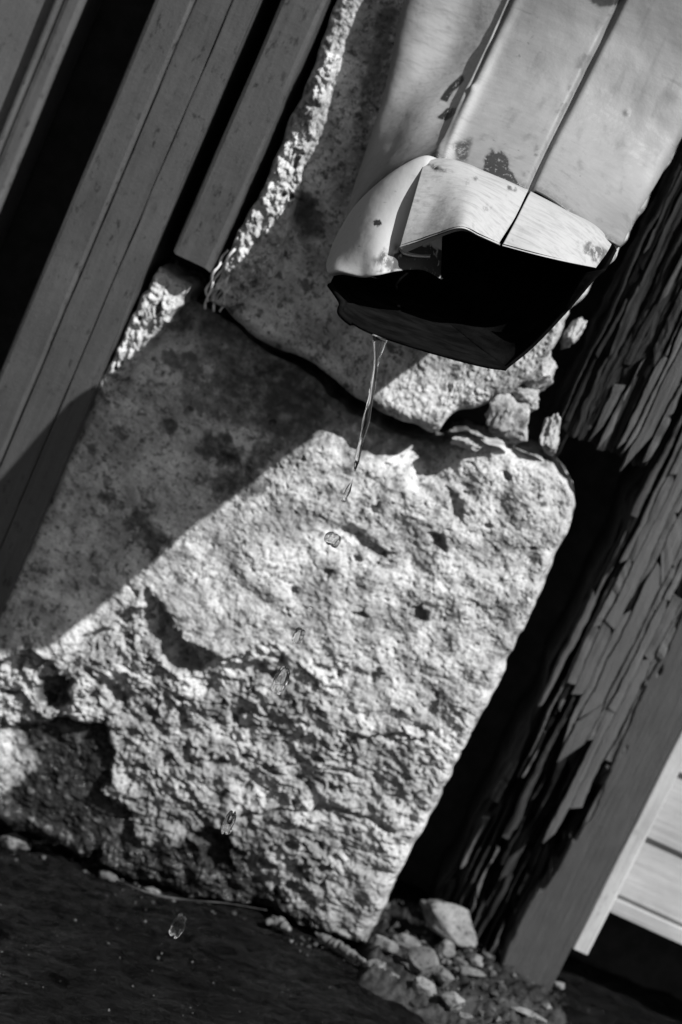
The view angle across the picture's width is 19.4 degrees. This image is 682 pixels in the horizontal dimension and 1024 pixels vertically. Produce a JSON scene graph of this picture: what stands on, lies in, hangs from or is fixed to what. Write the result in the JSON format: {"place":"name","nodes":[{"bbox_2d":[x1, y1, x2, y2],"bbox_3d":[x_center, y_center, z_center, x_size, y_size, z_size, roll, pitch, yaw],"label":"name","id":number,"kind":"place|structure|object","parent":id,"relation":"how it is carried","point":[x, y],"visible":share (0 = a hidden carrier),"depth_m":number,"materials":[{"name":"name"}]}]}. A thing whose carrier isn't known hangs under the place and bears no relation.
{"place":"outdoors","nodes":[
{"label":"outdoors","id":0,"kind":"place"},
{"bbox_2d":[221,810,235,834],"bbox_3d":[-0.047,0.130,0.834,0.005,0.011,0.005,24,10,0],"label":"water drop","id":1,"kind":"object","parent":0,"point":[228,823],"visible":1,"depth_m":0.83,"materials":[{"name":"white"}]},
{"bbox_2d":[271,665,289,694],"bbox_3d":[-0.025,0.069,0.822,0.006,0.013,0.006,24,10,0],"label":"water drop","id":2,"kind":"object","parent":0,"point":[280,681],"visible":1,"depth_m":0.82,"materials":[{"name":"white"}]},
{"bbox_2d":[292,627,305,643],"bbox_3d":[-0.017,0.051,0.819,0.005,0.007,0.005,24,10,0],"label":"water drop","id":3,"kind":"object","parent":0,"point":[298,635],"visible":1,"depth_m":0.82,"materials":[{"name":"white"}]},
{"bbox_2d":[324,532,340,547],"bbox_3d":[-0.004,0.011,0.811,0.007,0.006,0.006,24,10,0],"label":"water drop","id":4,"kind":"object","parent":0,"point":[332,539],"visible":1,"depth_m":0.81,"materials":[{"name":"white"}]},
{"bbox_2d":[0,822,681,1023],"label":"ground","id":5,"kind":"structure","parent":0,"point":[250,968],"depth_m":0.95,"materials":[{"name":"grey soil"}]},
{"bbox_2d":[0,833,30,850],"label":"rubble stone","id":6,"kind":"object","parent":5,"relation":"on","point":[13,842],"visible":1,"depth_m":1.02,"materials":[{"name":"grey stone"}]},
{"bbox_2d":[99,869,117,880],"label":"rubble stone","id":7,"kind":"object","parent":5,"relation":"on","point":[107,875],"visible":0.98,"depth_m":1.01,"materials":[{"name":"grey stone"}]},
{"bbox_2d":[145,887,160,893],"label":"rubble stone","id":8,"kind":"object","parent":5,"relation":"on","point":[153,890],"visible":0.76,"depth_m":1.01,"materials":[{"name":"grey stone"}]},
{"bbox_2d":[169,913,186,938],"bbox_3d":[-0.069,0.175,0.842,0.006,0.012,0.006,24,10,0],"label":"water drop","id":9,"kind":"object","parent":5,"relation":"on","point":[177,927],"visible":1,"depth_m":0.84,"materials":[{"name":"white"}]},
{"bbox_2d":[116,880,266,910],"bbox_3d":[-0.073,0.191,0.980,0.076,0.014,0.012,22,10,-11],"label":"dry stem","id":10,"kind":"object","parent":5,"relation":"on","point":[158,895],"visible":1,"depth_m":0.98,"materials":[{"name":"grey plant"}]},
{"bbox_2d":[265,915,291,930],"bbox_3d":[-0.031,0.206,0.998,0.014,0.007,0.011,26,10,11],"label":"mortar crumb","id":11,"kind":"object","parent":5,"relation":"on","point":[281,923],"visible":1,"depth_m":1.00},
{"bbox_2d":[0,838,588,1023],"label":"grit","id":12,"kind":"object","parent":5,"relation":"on","point":[447,962],"visible":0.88,"depth_m":1.01,"materials":[{"name":"grey gravel"}]},
{"bbox_2d":[315,932,365,962],"bbox_3d":[-0.001,0.216,0.988,0.034,0.008,0.006,33,13,39],"label":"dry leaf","id":13,"kind":"object","parent":5,"relation":"on","point":[347,951],"visible":1,"depth_m":0.99,"materials":[{"name":"grey plant"}]},
{"bbox_2d":[0,0,681,1000],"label":"stone wall","id":14,"kind":"structure","parent":5,"relation":"on","point":[186,566],"depth_m":0.98,"materials":[{"name":"stone"}]},
{"bbox_2d":[0,0,101,245],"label":"door","id":15,"kind":"structure","parent":14,"relation":"attached to","point":[41,43],"depth_m":0.97,"materials":[{"name":"grey paint"}]},
{"bbox_2d":[0,0,336,615],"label":"doorpost","id":16,"kind":"object","parent":14,"relation":"attached to","point":[208,95],"visible":0.95,"depth_m":0.94,"materials":[{"name":"grey paint"}]},
{"bbox_2d":[326,0,681,370],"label":"downspout","id":17,"kind":"object","parent":14,"relation":"attached to","point":[454,241],"visible":1,"depth_m":0.87,"materials":[{"name":"paint"}]},
{"bbox_2d":[354,333,386,470],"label":"water stream","id":18,"kind":"structure","parent":17,"relation":"attached to","point":[379,343],"depth_m":0.80,"materials":[{"name":"white"}]},
{"bbox_2d":[353,900,566,1023],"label":"rubble bed","id":19,"kind":"object","parent":5,"relation":"on","point":[374,978],"visible":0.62,"depth_m":0.99,"materials":[{"name":"grey gravel"}]},
{"bbox_2d":[362,959,385,969],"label":"rubble stone","id":20,"kind":"object","parent":19,"relation":"on","point":[379,963],"visible":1,"depth_m":0.97,"materials":[{"name":"grey stone"}]},
{"bbox_2d":[373,934,398,953],"bbox_3d":[0.022,0.216,0.994,0.014,0.008,0.008,24,10,0],"label":"rubble stone","id":21,"kind":"object","parent":19,"relation":"on","point":[387,945],"visible":1,"depth_m":0.99,"materials":[{"name":"grey stone"}]},
{"bbox_2d":[392,933,421,949],"bbox_3d":[0.033,0.218,1.010,0.016,0.007,0.009,24,10,0],"label":"rubble stone","id":22,"kind":"object","parent":19,"relation":"on","point":[405,941],"visible":0.9,"depth_m":1.01,"materials":[{"name":"grey stone"}]},
{"bbox_2d":[400,961,415,973],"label":"rubble stone","id":23,"kind":"object","parent":19,"relation":"on","point":[407,966],"visible":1,"depth_m":0.98,"materials":[{"name":"grey stone"}]},
{"bbox_2d":[406,946,439,980],"bbox_3d":[0.042,0.223,0.986,0.021,0.017,0.014,17,13,-37],"label":"rubble stone","id":24,"kind":"object","parent":19,"relation":"on","point":[423,960],"visible":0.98,"depth_m":0.98,"materials":[{"name":"grey stone"}]},
{"bbox_2d":[412,976,436,996],"bbox_3d":[0.041,0.232,0.967,0.014,0.010,0.010,24,10,0],"label":"rubble stone","id":25,"kind":"object","parent":19,"relation":"on","point":[421,984],"visible":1,"depth_m":0.96,"materials":[{"name":"grey stone"}]},
{"bbox_2d":[432,965,454,987],"bbox_3d":[0.050,0.229,0.984,0.013,0.010,0.011,24,10,0],"label":"rubble stone","id":26,"kind":"object","parent":19,"relation":"on","point":[443,976],"visible":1,"depth_m":0.98,"materials":[{"name":"grey stone"}]},
{"bbox_2d":[435,939,455,957],"bbox_3d":[0.054,0.224,1.020,0.011,0.009,0.008,24,10,0],"label":"rubble stone","id":27,"kind":"object","parent":19,"relation":"on","point":[445,947],"visible":1,"depth_m":1.02,"materials":[{"name":"grey stone"}]},
{"bbox_2d":[420,899,476,947],"bbox_3d":[0.056,0.212,1.030,0.037,0.020,0.026,24,10,0],"label":"rubble stone","id":28,"kind":"object","parent":19,"relation":"on","point":[451,922],"visible":1,"depth_m":1.02,"materials":[{"name":"grey stone"}]},
{"bbox_2d":[440,991,465,1010],"bbox_3d":[0.054,0.236,0.960,0.012,0.011,0.010,28,11,18],"label":"rubble stone","id":29,"kind":"object","parent":19,"relation":"on","point":[451,1000],"visible":1,"depth_m":0.95,"materials":[{"name":"grey stone"}]},
{"bbox_2d":[451,956,467,966],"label":"rubble stone","id":30,"kind":"object","parent":19,"relation":"on","point":[457,961],"visible":1,"depth_m":1.01,"materials":[{"name":"grey stone"}]},
{"bbox_2d":[458,1012,472,1018],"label":"rubble stone","id":31,"kind":"object","parent":19,"relation":"on","point":[466,1015],"visible":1,"depth_m":0.95,"materials":[{"name":"grey stone"}]},
{"bbox_2d":[459,966,485,977],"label":"rubble stone","id":32,"kind":"object","parent":19,"relation":"on","point":[472,972],"visible":1,"depth_m":1.00,"materials":[{"name":"grey stone"}]},
{"bbox_2d":[466,954,482,967],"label":"rubble stone","id":33,"kind":"object","parent":19,"relation":"on","point":[474,960],"visible":1,"depth_m":1.02,"materials":[{"name":"grey stone"}]},
{"bbox_2d":[480,952,494,960],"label":"rubble stone","id":34,"kind":"object","parent":19,"relation":"on","point":[487,955],"visible":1,"depth_m":1.03,"materials":[{"name":"grey stone"}]},
{"bbox_2d":[510,1007,546,1022],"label":"rubble stone","id":35,"kind":"object","parent":19,"relation":"on","point":[525,1012],"visible":1,"depth_m":0.98,"materials":[{"name":"grey stone"}]},
{"bbox_2d":[427,392,681,992],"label":"post","id":36,"kind":"object","parent":5,"relation":"on","point":[532,849],"visible":0.97,"depth_m":1.02,"materials":[{"name":"grey wood"}]},
{"bbox_2d":[547,138,681,470],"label":"broken board","id":37,"kind":"object","parent":36,"relation":"attached to","point":[618,391],"visible":0.99,"depth_m":0.96,"materials":[{"name":"grey wood"}]},
{"bbox_2d":[572,727,681,954],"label":"corner trim","id":38,"kind":"structure","parent":36,"relation":"attached to","point":[653,803],"depth_m":1.02,"materials":[{"name":"paint"}]},
{"bbox_2d":[610,768,681,943],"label":"siding","id":39,"kind":"object","parent":38,"relation":"attached to","point":[649,896],"visible":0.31,"depth_m":1.05,"materials":[{"name":"white paint"}]},
{"bbox_2d":[553,981,564,989],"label":"rubble stone","id":40,"kind":"object","parent":5,"relation":"on","point":[559,985],"visible":1,"depth_m":1.04,"materials":[{"name":"grey stone"}]},
{"bbox_2d":[341,480,352,501],"bbox_3d":[0.003,-0.009,0.808,0.002,0.010,0.002,24,10,0],"label":"water drop","id":41,"kind":"object","parent":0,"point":[346,493],"visible":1,"depth_m":0.81,"materials":[{"name":"white"}]}
]}

